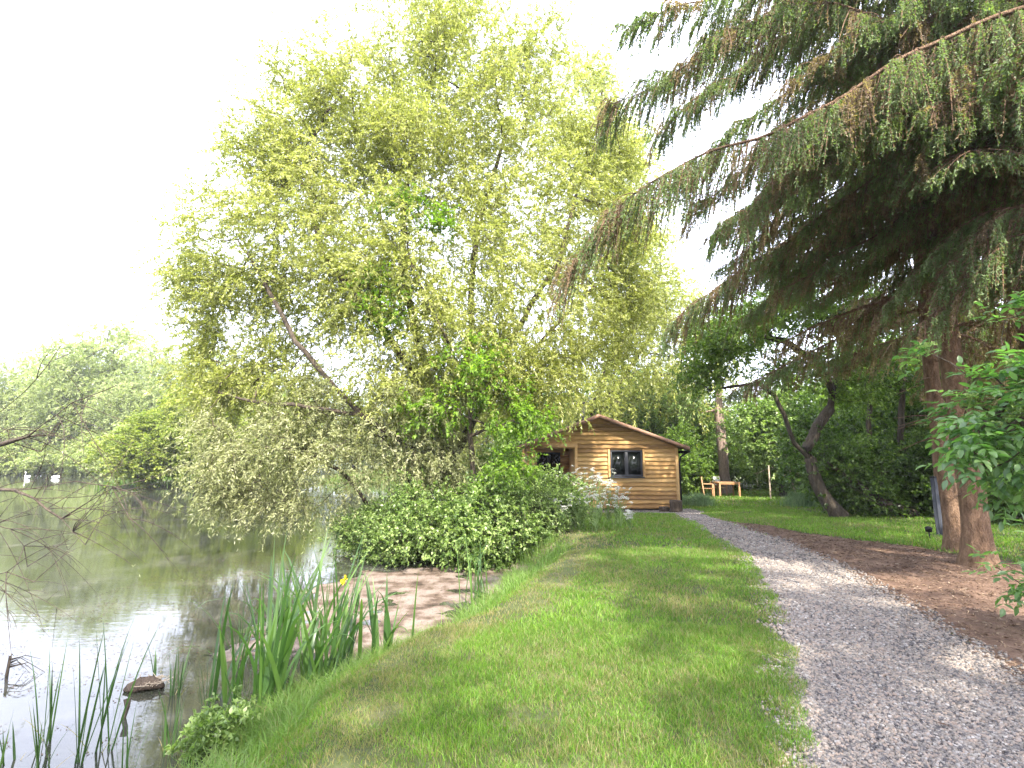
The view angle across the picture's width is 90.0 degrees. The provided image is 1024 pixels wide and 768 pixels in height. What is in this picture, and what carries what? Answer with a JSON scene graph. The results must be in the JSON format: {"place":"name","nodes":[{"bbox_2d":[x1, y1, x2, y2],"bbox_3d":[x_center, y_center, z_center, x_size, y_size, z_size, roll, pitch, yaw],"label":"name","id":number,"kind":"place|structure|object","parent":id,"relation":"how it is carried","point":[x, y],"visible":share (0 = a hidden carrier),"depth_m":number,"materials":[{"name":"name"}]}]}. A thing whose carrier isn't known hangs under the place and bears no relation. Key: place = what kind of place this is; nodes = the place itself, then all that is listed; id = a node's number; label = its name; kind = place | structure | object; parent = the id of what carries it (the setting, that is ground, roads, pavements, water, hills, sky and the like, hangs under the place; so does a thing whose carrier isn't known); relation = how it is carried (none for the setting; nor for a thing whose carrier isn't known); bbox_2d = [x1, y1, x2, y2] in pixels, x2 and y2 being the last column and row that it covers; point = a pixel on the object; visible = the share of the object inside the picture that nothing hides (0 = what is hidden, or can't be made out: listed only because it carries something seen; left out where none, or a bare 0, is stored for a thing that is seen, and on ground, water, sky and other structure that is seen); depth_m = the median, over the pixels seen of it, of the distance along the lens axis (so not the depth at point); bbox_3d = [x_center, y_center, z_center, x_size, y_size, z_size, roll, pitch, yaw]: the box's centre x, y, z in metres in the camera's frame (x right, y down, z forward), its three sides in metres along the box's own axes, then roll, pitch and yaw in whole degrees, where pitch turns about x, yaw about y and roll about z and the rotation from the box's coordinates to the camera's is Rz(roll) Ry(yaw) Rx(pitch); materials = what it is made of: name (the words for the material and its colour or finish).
{"place":"outdoors","nodes":[
{"label":"outdoors","id":0,"kind":"place"},
{"bbox_2d":[34,467,467,488],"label":"meadow grass","id":1,"kind":"structure","parent":0,"point":[170,479],"depth_m":43.41,"materials":[{"name":"green plant"}]},
{"bbox_2d":[0,475,507,767],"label":"water","id":2,"kind":"structure","parent":0,"point":[101,570],"depth_m":8.31,"materials":[{"name":"liquid"}]},
{"bbox_2d":[0,707,24,767],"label":"reed clump","id":3,"kind":"object","parent":2,"relation":"in","point":[3,753],"visible":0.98,"depth_m":3.88,"materials":[{"name":"green plant"}]},
{"bbox_2d":[5,654,43,676],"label":"drowned branch","id":4,"kind":"object","parent":2,"relation":"in","point":[9,662],"visible":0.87,"depth_m":5.46,"materials":[{"name":"grey plant"}]},
{"bbox_2d":[27,638,67,743],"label":"reed clump","id":5,"kind":"object","parent":2,"relation":"in","point":[50,731],"visible":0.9,"depth_m":4.22,"materials":[{"name":"green plant"}]},
{"bbox_2d":[28,698,90,767],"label":"reed clump","id":6,"kind":"object","parent":2,"relation":"in","point":[37,751],"visible":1,"depth_m":3.79,"materials":[{"name":"green plant"}]},
{"bbox_2d":[0,345,194,658],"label":"bare willow","id":7,"kind":"object","parent":2,"relation":"on","point":[8,442],"visible":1,"depth_m":5.15,"materials":[{"name":"brown plant"}]},
{"bbox_2d":[70,624,129,766],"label":"reed clump","id":8,"kind":"object","parent":2,"relation":"in","point":[78,754],"visible":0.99,"depth_m":3.92,"materials":[{"name":"green plant"}]},
{"bbox_2d":[61,616,163,752],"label":"reed clump","id":9,"kind":"object","parent":2,"relation":"in","point":[106,712],"visible":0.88,"depth_m":4.08,"materials":[{"name":"green plant"}]},
{"bbox_2d":[117,673,172,692],"bbox_3d":[-3.648,3.020,5.147,0.548,0.152,0.303,-3,-9,18],"label":"floating log","id":10,"kind":"object","parent":2,"relation":"on","point":[149,682],"visible":0.92,"depth_m":5.11,"materials":[{"name":"brown wood"}]},
{"bbox_2d":[169,640,192,697],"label":"reed clump","id":11,"kind":"object","parent":2,"relation":"in","point":[180,684],"visible":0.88,"depth_m":5.00,"materials":[{"name":"green plant"}]},
{"bbox_2d":[167,586,309,706],"bbox_3d":[-2.509,2.450,4.977,1.192,1.202,0.966,0,-8,0],"label":"flag iris","id":12,"kind":"object","parent":2,"relation":"on","point":[221,659],"visible":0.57,"depth_m":4.86,"materials":[{"name":"green plant"}]},
{"bbox_2d":[0,552,490,757],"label":"floating debris","id":13,"kind":"object","parent":2,"relation":"on","point":[231,617],"visible":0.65,"depth_m":7.66,"materials":[{"name":"plant"}]},
{"bbox_2d":[195,533,341,655],"bbox_3d":[-2.611,2.480,5.863,1.213,1.393,1.410,-2,-8,13],"label":"flag iris","id":14,"kind":"object","parent":2,"relation":"on","point":[287,603],"visible":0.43,"depth_m":5.92,"materials":[{"name":"green plant"}]},
{"bbox_2d":[185,532,358,720],"bbox_3d":[-2.180,2.188,4.794,1.402,1.667,1.769,8,-11,-44],"label":"flag iris","id":15,"kind":"object","parent":2,"relation":"on","point":[271,674],"visible":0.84,"depth_m":4.60,"materials":[{"name":"green plant"}]},
{"bbox_2d":[455,532,501,607],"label":"flag iris","id":16,"kind":"object","parent":2,"relation":"on","point":[481,584],"visible":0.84,"depth_m":8.02,"materials":[{"name":"green plant"}]},
{"bbox_2d":[0,0,1002,454],"label":"sky","id":17,"kind":"structure","parent":0,"point":[99,99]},
{"bbox_2d":[35,457,1023,767],"bbox_3d":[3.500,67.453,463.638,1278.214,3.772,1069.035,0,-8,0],"label":"ground","id":18,"kind":"structure","parent":0,"point":[369,745],"depth_m":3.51,"materials":[{"name":"plant"}]},
{"bbox_2d":[0,438,37,474],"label":"scrub bush","id":19,"kind":"object","parent":18,"relation":"on","point":[5,465],"visible":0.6,"depth_m":66.28,"materials":[{"name":"green plant"}]},
{"bbox_2d":[0,353,59,452],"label":"broadleaf tree","id":20,"kind":"object","parent":18,"relation":"on","point":[5,416],"visible":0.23,"depth_m":69.86,"materials":[{"name":"green plant"}]},
{"bbox_2d":[8,436,80,475],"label":"scrub bush","id":21,"kind":"object","parent":18,"relation":"on","point":[31,462],"visible":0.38,"depth_m":65.75,"materials":[{"name":"green plant"}]},
{"bbox_2d":[0,342,107,454],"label":"broadleaf tree","id":22,"kind":"object","parent":18,"relation":"on","point":[27,405],"visible":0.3,"depth_m":68.36,"materials":[{"name":"green plant"}]},
{"bbox_2d":[50,429,110,475],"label":"scrub bush","id":23,"kind":"object","parent":18,"relation":"on","point":[69,465],"visible":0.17,"depth_m":65.14,"materials":[{"name":"green plant"}]},
{"bbox_2d":[6,315,176,448],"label":"broadleaf tree","id":24,"kind":"object","parent":18,"relation":"on","point":[78,362],"visible":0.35,"depth_m":68.36,"materials":[{"name":"green plant"}]},
{"bbox_2d":[67,421,174,477],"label":"scrub bush","id":25,"kind":"object","parent":18,"relation":"on","point":[74,455],"visible":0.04,"depth_m":59.41,"materials":[{"name":"green plant"}]},
{"bbox_2d":[75,407,189,489],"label":"bush","id":26,"kind":"object","parent":18,"relation":"on","point":[132,470],"visible":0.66,"depth_m":36.30,"materials":[{"name":"green plant"}]},
{"bbox_2d":[72,337,201,434],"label":"broadleaf tree","id":27,"kind":"object","parent":18,"relation":"on","point":[124,399],"visible":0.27,"depth_m":66.99,"materials":[{"name":"green plant"}]},
{"bbox_2d":[135,382,259,488],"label":"bush","id":28,"kind":"object","parent":18,"relation":"on","point":[166,431],"visible":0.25,"depth_m":36.47,"materials":[{"name":"green plant"}]},
{"bbox_2d":[233,385,317,484],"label":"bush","id":29,"kind":"object","parent":18,"relation":"on","point":[250,417],"visible":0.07,"depth_m":40.01,"materials":[{"name":"green plant"}]},
{"bbox_2d":[157,362,489,553],"bbox_3d":[-4.616,1.726,12.565,8.470,4.654,4.160,0,-8,0],"label":"willow shrub","id":30,"kind":"object","parent":18,"relation":"on","point":[225,490],"visible":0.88,"depth_m":12.09,"materials":[{"name":"green plant"}]},
{"bbox_2d":[316,390,389,471],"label":"broadleaf tree","id":31,"kind":"object","parent":18,"relation":"on","point":[353,466],"visible":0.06,"depth_m":58.11,"materials":[{"name":"green plant"}]},
{"bbox_2d":[316,491,394,561],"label":"bank bush","id":32,"kind":"object","parent":18,"relation":"on","point":[349,522],"visible":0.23,"depth_m":12.21,"materials":[{"name":"green plant"}]},
{"bbox_2d":[210,556,527,764],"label":"mud","id":33,"kind":"structure","parent":18,"relation":"on","point":[424,593],"depth_m":8.51,"materials":[{"name":"brown soil"}]},
{"bbox_2d":[112,693,152,767],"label":"reed clump","id":34,"kind":"object","parent":33,"relation":"on","point":[127,753],"visible":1,"depth_m":3.68,"materials":[{"name":"green plant"}]},
{"bbox_2d":[157,690,184,756],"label":"reed clump","id":35,"kind":"object","parent":33,"relation":"on","point":[168,738],"visible":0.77,"depth_m":4.04,"materials":[{"name":"green plant"}]},
{"bbox_2d":[164,709,240,763],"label":"weed clump","id":36,"kind":"object","parent":33,"relation":"on","point":[191,730],"visible":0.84,"depth_m":3.92,"materials":[{"name":"green plant"}]},
{"bbox_2d":[190,684,260,748],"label":"weed clump","id":37,"kind":"object","parent":33,"relation":"on","point":[243,709],"visible":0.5,"depth_m":4.19,"materials":[{"name":"green plant"}]},
{"bbox_2d":[228,603,257,658],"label":"reed clump","id":38,"kind":"object","parent":33,"relation":"on","point":[240,640],"visible":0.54,"depth_m":5.97,"materials":[{"name":"green plant"}]},
{"bbox_2d":[254,520,376,693],"bbox_3d":[-2.101,2.171,5.049,1.536,1.727,1.213,0,-8,0],"label":"flag iris","id":39,"kind":"object","parent":33,"relation":"on","point":[308,662],"visible":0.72,"depth_m":5.08,"materials":[{"name":"green plant"}]},
{"bbox_2d":[273,541,416,676],"bbox_3d":[-1.660,2.345,5.202,1.202,1.416,1.282,-5,-10,33],"label":"flag iris","id":40,"kind":"object","parent":33,"relation":"on","point":[350,642],"visible":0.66,"depth_m":5.34,"materials":[{"name":"green plant"}]},
{"bbox_2d":[150,516,642,767],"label":"bank grass","id":41,"kind":"structure","parent":33,"relation":"on","point":[276,718],"depth_m":4.30,"materials":[{"name":"green plant"}]},
{"bbox_2d":[343,180,566,496],"bbox_3d":[-1.430,-0.569,12.191,5.445,9.159,2.893,0,-8,0],"label":"young tree","id":42,"kind":"object","parent":33,"relation":"on","point":[523,407],"visible":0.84,"depth_m":11.90,"materials":[{"name":"green plant"}]},
{"bbox_2d":[348,572,417,653],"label":"flag iris","id":43,"kind":"object","parent":18,"relation":"on","point":[388,633],"visible":0.73,"depth_m":5.42,"materials":[{"name":"green plant"}]},
{"bbox_2d":[338,484,460,567],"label":"bank bush","id":44,"kind":"object","parent":18,"relation":"on","point":[372,550],"visible":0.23,"depth_m":11.44,"materials":[{"name":"green plant"}]},
{"bbox_2d":[118,0,682,497],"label":"willow tree","id":45,"kind":"object","parent":18,"relation":"on","point":[374,148],"visible":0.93,"depth_m":13.47,"materials":[{"name":"green plant"}]},
{"bbox_2d":[363,466,493,568],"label":"bank bush","id":46,"kind":"object","parent":18,"relation":"on","point":[405,547],"visible":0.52,"depth_m":10.91,"materials":[{"name":"green plant"}]},
{"bbox_2d":[444,389,527,485],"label":"broadleaf tree","id":47,"kind":"object","parent":18,"relation":"on","point":[478,425],"visible":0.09,"depth_m":32.01,"materials":[{"name":"green plant"}]},
{"bbox_2d":[411,465,566,574],"bbox_3d":[-0.708,3.149,11.242,2.985,2.732,2.882,-7,-11,40],"label":"bank bush","id":48,"kind":"object","parent":18,"relation":"on","point":[480,526],"visible":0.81,"depth_m":10.79,"materials":[{"name":"green plant"}]},
{"bbox_2d":[461,441,542,490],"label":"bank bush","id":49,"kind":"object","parent":18,"relation":"on","point":[486,456],"visible":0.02,"depth_m":14.32,"materials":[{"name":"green plant"}]},
{"bbox_2d":[465,457,579,559],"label":"bank bush","id":50,"kind":"object","parent":18,"relation":"on","point":[541,495],"visible":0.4,"depth_m":11.55,"materials":[{"name":"green plant"}]},
{"bbox_2d":[486,394,568,464],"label":"broadleaf tree","id":51,"kind":"object","parent":18,"relation":"on","point":[503,441],"visible":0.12,"depth_m":29.08,"materials":[{"name":"green plant"}]},
{"bbox_2d":[529,522,558,541],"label":"weed clump","id":52,"kind":"object","parent":18,"relation":"on","point":[541,533],"visible":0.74,"depth_m":11.10,"materials":[{"name":"green plant"}]},
{"bbox_2d":[516,454,602,531],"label":"bank bush","id":53,"kind":"object","parent":18,"relation":"on","point":[562,482],"visible":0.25,"depth_m":12.38,"materials":[{"name":"green plant"}]},
{"bbox_2d":[549,498,571,531],"bbox_3d":[1.101,2.972,11.626,0.557,0.775,0.415,-8,-11,44],"label":"cow parsley","id":54,"kind":"object","parent":18,"relation":"on","point":[562,514],"visible":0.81,"depth_m":11.59,"materials":[{"name":"green plant"}]},
{"bbox_2d":[566,488,593,528],"bbox_3d":[1.547,2.940,12.064,0.686,0.983,0.508,4,-9,-25],"label":"cow parsley","id":55,"kind":"object","parent":18,"relation":"on","point":[578,512],"visible":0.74,"depth_m":11.99,"materials":[{"name":"green plant"}]},
{"bbox_2d":[584,493,607,530],"bbox_3d":[1.937,2.917,11.666,0.532,0.902,0.507,-3,-9,23],"label":"cow parsley","id":56,"kind":"object","parent":18,"relation":"on","point":[597,516],"visible":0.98,"depth_m":11.60,"materials":[{"name":"green plant"}]},
{"bbox_2d":[516,401,689,510],"bbox_3d":[3.279,3.109,22.577,6.226,4.384,8.620,0,-8,0],"label":"log cabin","id":57,"kind":"object","parent":18,"relation":"on","point":[646,465],"visible":0.73,"depth_m":18.57,"materials":[{"name":"brown wood"}]},
{"bbox_2d":[537,452,560,475],"bbox_3d":[1.462,3.180,20.370,1.010,0.909,0.170,0,-8,0],"label":"window","id":58,"kind":"structure","parent":57,"relation":"in","point":[553,458],"depth_m":20.42,"materials":[{"name":"black glass"}]},
{"bbox_2d":[609,450,644,477],"bbox_3d":[4.142,2.896,18.521,1.246,0.995,0.170,0,-8,0],"label":"window","id":59,"kind":"structure","parent":57,"relation":"in","point":[627,463],"depth_m":18.57,"materials":[{"name":"black glass"}]},
{"bbox_2d":[589,477,619,521],"bbox_3d":[2.473,3.083,13.562,0.821,1.223,0.619,-4,-9,24],"label":"cow parsley","id":60,"kind":"object","parent":18,"relation":"on","point":[608,513],"visible":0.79,"depth_m":13.54,"materials":[{"name":"green plant"}]},
{"bbox_2d":[562,357,668,433],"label":"broadleaf tree","id":61,"kind":"object","parent":18,"relation":"on","point":[616,417],"visible":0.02,"depth_m":34.13,"materials":[{"name":"green plant"}]},
{"bbox_2d":[604,482,631,523],"bbox_3d":[2.746,3.113,13.371,0.748,1.104,0.439,-4,-9,28],"label":"cow parsley","id":62,"kind":"object","parent":18,"relation":"on","point":[614,510],"visible":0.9,"depth_m":13.36,"materials":[{"name":"plant"}]},
{"bbox_2d":[607,495,632,525],"bbox_3d":[2.657,3.145,12.609,0.442,0.802,0.613,8,-11,-43],"label":"cow parsley","id":63,"kind":"object","parent":18,"relation":"on","point":[620,514],"visible":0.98,"depth_m":12.62,"materials":[{"name":"green plant"}]},
{"bbox_2d":[519,23,755,445],"bbox_3d":[6.945,-8.254,29.215,14.103,28.900,10.014,0,-8,0],"label":"willow tree","id":64,"kind":"object","parent":18,"relation":"on","point":[614,394],"visible":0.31,"depth_m":28.45,"materials":[{"name":"green plant"}]},
{"bbox_2d":[611,363,715,442],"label":"broadleaf tree","id":65,"kind":"object","parent":18,"relation":"on","point":[661,430],"visible":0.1,"depth_m":32.33,"materials":[{"name":"green plant"}]},
{"bbox_2d":[659,416,718,496],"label":"bush","id":66,"kind":"object","parent":18,"relation":"on","point":[692,461],"visible":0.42,"depth_m":26.55,"materials":[{"name":"green plant"}]},
{"bbox_2d":[661,414,718,492],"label":"bush","id":67,"kind":"object","parent":18,"relation":"on","point":[711,445],"visible":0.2,"depth_m":29.82,"materials":[{"name":"green plant"}]},
{"bbox_2d":[682,491,718,506],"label":"grass tussock","id":68,"kind":"object","parent":18,"relation":"on","point":[701,499],"depth_m":19.64,"materials":[{"name":"green plant"}]},
{"bbox_2d":[642,292,784,493],"bbox_3d":[11.799,0.410,28.959,8.766,11.531,5.938,0,-8,0],"label":"pine tree","id":69,"kind":"object","parent":18,"relation":"on","point":[723,460],"visible":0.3,"depth_m":28.78,"materials":[{"name":"green plant"}]},
{"bbox_2d":[713,482,740,495],"bbox_3d":[10.944,5.379,26.101,1.120,0.754,0.832,0,-8,0],"label":"garden table","id":70,"kind":"object","parent":18,"relation":"on","point":[728,483],"visible":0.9,"depth_m":25.76,"materials":[{"name":"brown wood"}]},
{"bbox_2d":[704,415,758,489],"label":"bush","id":71,"kind":"object","parent":18,"relation":"on","point":[733,458],"visible":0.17,"depth_m":31.52,"materials":[{"name":"green plant"}]},
{"bbox_2d":[709,376,811,496],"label":"broadleaf tree","id":72,"kind":"object","parent":18,"relation":"on","point":[756,441],"visible":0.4,"depth_m":25.98,"materials":[{"name":"green plant"}]},
{"bbox_2d":[733,463,801,488],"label":"bush","id":73,"kind":"object","parent":18,"relation":"on","point":[758,485],"visible":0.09,"depth_m":32.42,"materials":[{"name":"green plant"}]},
{"bbox_2d":[667,276,917,517],"bbox_3d":[8.245,0.094,14.943,8.035,7.765,4.214,0,-8,0],"label":"twisted tree","id":74,"kind":"object","parent":18,"relation":"on","point":[709,348],"visible":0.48,"depth_m":14.64,"materials":[{"name":"green plant"}]},
{"bbox_2d":[775,489,819,507],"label":"grass tussock","id":75,"kind":"object","parent":18,"relation":"on","point":[797,499],"depth_m":18.27,"materials":[{"name":"green plant"}]},
{"bbox_2d":[767,389,917,508],"bbox_3d":[11.752,2.581,18.302,4.334,4.964,4.833,-1,-8,10],"label":"thicket bush","id":76,"kind":"object","parent":18,"relation":"on","point":[803,416],"visible":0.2,"depth_m":18.45,"materials":[{"name":"green plant"}]},
{"bbox_2d":[791,333,900,436],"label":"broadleaf tree","id":77,"kind":"object","parent":18,"relation":"on","point":[809,394],"visible":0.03,"depth_m":24.57,"materials":[{"name":"green plant"}]},
{"bbox_2d":[771,422,933,520],"bbox_3d":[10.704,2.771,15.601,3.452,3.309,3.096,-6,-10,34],"label":"thicket bush","id":78,"kind":"object","parent":18,"relation":"on","point":[873,446],"visible":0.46,"depth_m":15.09,"materials":[{"name":"green plant"}]},
{"bbox_2d":[722,2,1023,551],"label":"spruce tree","id":79,"kind":"object","parent":18,"relation":"on","point":[950,512],"visible":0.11,"depth_m":9.83,"materials":[{"name":"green plant"}]},
{"bbox_2d":[835,283,924,512],"bbox_3d":[11.777,0.213,16.525,3.382,7.787,2.711,0,-8,0],"label":"tree","id":80,"kind":"object","parent":18,"relation":"on","point":[868,424],"visible":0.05,"depth_m":16.47,"materials":[{"name":"green plant"}]},
{"bbox_2d":[855,301,941,513],"bbox_3d":[12.380,0.330,16.172,3.180,7.437,3.108,-1,-8,8],"label":"tree","id":81,"kind":"object","parent":18,"relation":"on","point":[902,399],"visible":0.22,"depth_m":15.91,"materials":[{"name":"green plant"}]},
{"bbox_2d":[801,4,1023,388],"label":"spruce tree","id":82,"kind":"object","parent":18,"relation":"on","point":[975,332],"visible":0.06,"depth_m":10.72,"materials":[{"name":"green plant"}]},
{"bbox_2d":[817,335,1012,444],"bbox_3d":[14.623,1.268,18.870,5.357,6.688,6.863,-1,-8,4],"label":"broadleaf tree","id":83,"kind":"object","parent":18,"relation":"on","point":[915,405],"visible":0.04,"depth_m":18.72,"materials":[{"name":"green plant"}]},
{"bbox_2d":[816,4,1019,475],"bbox_3d":[10.365,-4.557,12.999,5.064,16.161,5.091,-3,-9,22],"label":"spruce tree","id":84,"kind":"object","parent":18,"relation":"on","point":[854,306],"visible":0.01,"depth_m":12.52,"materials":[{"name":"green plant"}]},
{"bbox_2d":[929,476,942,534],"bbox_3d":[8.617,2.469,10.355,0.150,1.185,0.120,0,-8,0],"label":"utility post","id":85,"kind":"object","parent":18,"relation":"on","point":[936,505],"visible":0.56,"depth_m":10.34,"materials":[{"name":"black plastic"}]},
{"bbox_2d":[863,0,1019,408],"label":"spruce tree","id":86,"kind":"object","parent":18,"relation":"on","point":[923,390],"depth_m":13.67,"materials":[{"name":"green plant"}]},
{"bbox_2d":[874,416,1016,517],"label":"thicket bush","id":87,"kind":"object","parent":18,"relation":"on","point":[926,503],"visible":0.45,"depth_m":14.80,"materials":[{"name":"green plant"}]},
{"bbox_2d":[875,377,1016,440],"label":"thicket bush","id":88,"kind":"object","parent":18,"relation":"on","point":[915,411],"visible":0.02,"depth_m":17.33,"materials":[{"name":"green plant"}]},
{"bbox_2d":[874,322,1022,424],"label":"broadleaf tree","id":89,"kind":"object","parent":18,"relation":"on","point":[881,418],"depth_m":18.21,"materials":[{"name":"green plant"}]},
{"bbox_2d":[925,408,1023,514],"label":"thicket bush","id":90,"kind":"object","parent":18,"relation":"on","point":[1011,439],"visible":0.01,"depth_m":14.25,"materials":[{"name":"green plant"}]},
{"bbox_2d":[966,302,1023,517],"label":"tree","id":91,"kind":"object","parent":18,"relation":"on","point":[1011,416],"visible":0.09,"depth_m":14.40,"materials":[{"name":"green plant"}]},
{"bbox_2d":[984,469,1023,525],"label":"thicket bush","id":92,"kind":"object","parent":18,"relation":"on","point":[1004,504],"visible":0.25,"depth_m":12.05,"materials":[{"name":"green plant"}]},
{"bbox_2d":[669,500,682,511],"bbox_3d":[5.653,4.220,17.695,0.442,0.400,0.466,0,-8,0],"label":"log stump","id":93,"kind":"object","parent":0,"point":[675,505],"visible":0.91,"depth_m":17.52,"materials":[{"name":"brown wood"}]},
{"bbox_2d":[587,508,1023,767],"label":"gravel path","id":94,"kind":"structure","parent":0,"point":[837,749],"depth_m":3.73,"materials":[{"name":"grey gravel"}]},
{"bbox_2d":[729,521,1023,674],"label":"forest floor","id":95,"kind":"structure","parent":0,"point":[959,616],"depth_m":6.31,"materials":[{"name":"brown soil"}]},
{"bbox_2d":[546,0,1023,382],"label":"spruce tree","id":96,"kind":"object","parent":95,"relation":"on","point":[958,93],"visible":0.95,"depth_m":6.84,"materials":[{"name":"green plant"}]},
{"bbox_2d":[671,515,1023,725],"bbox_3d":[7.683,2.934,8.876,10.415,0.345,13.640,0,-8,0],"label":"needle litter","id":97,"kind":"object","parent":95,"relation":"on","point":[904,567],"visible":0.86,"depth_m":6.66,"materials":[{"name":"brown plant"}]},
{"bbox_2d":[709,0,1023,568],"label":"spruce tree","id":98,"kind":"object","parent":95,"relation":"on","point":[976,530],"visible":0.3,"depth_m":7.61,"materials":[{"name":"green plant"}]},
{"bbox_2d":[892,291,1023,531],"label":"elder bush","id":99,"kind":"object","parent":95,"relation":"on","point":[968,445],"visible":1,"depth_m":3.73,"materials":[{"name":"green plant"}]},
{"bbox_2d":[962,512,1023,616],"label":"elder sapling","id":100,"kind":"object","parent":95,"relation":"on","point":[1017,593],"visible":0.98,"depth_m":4.73,"materials":[{"name":"green plant"}]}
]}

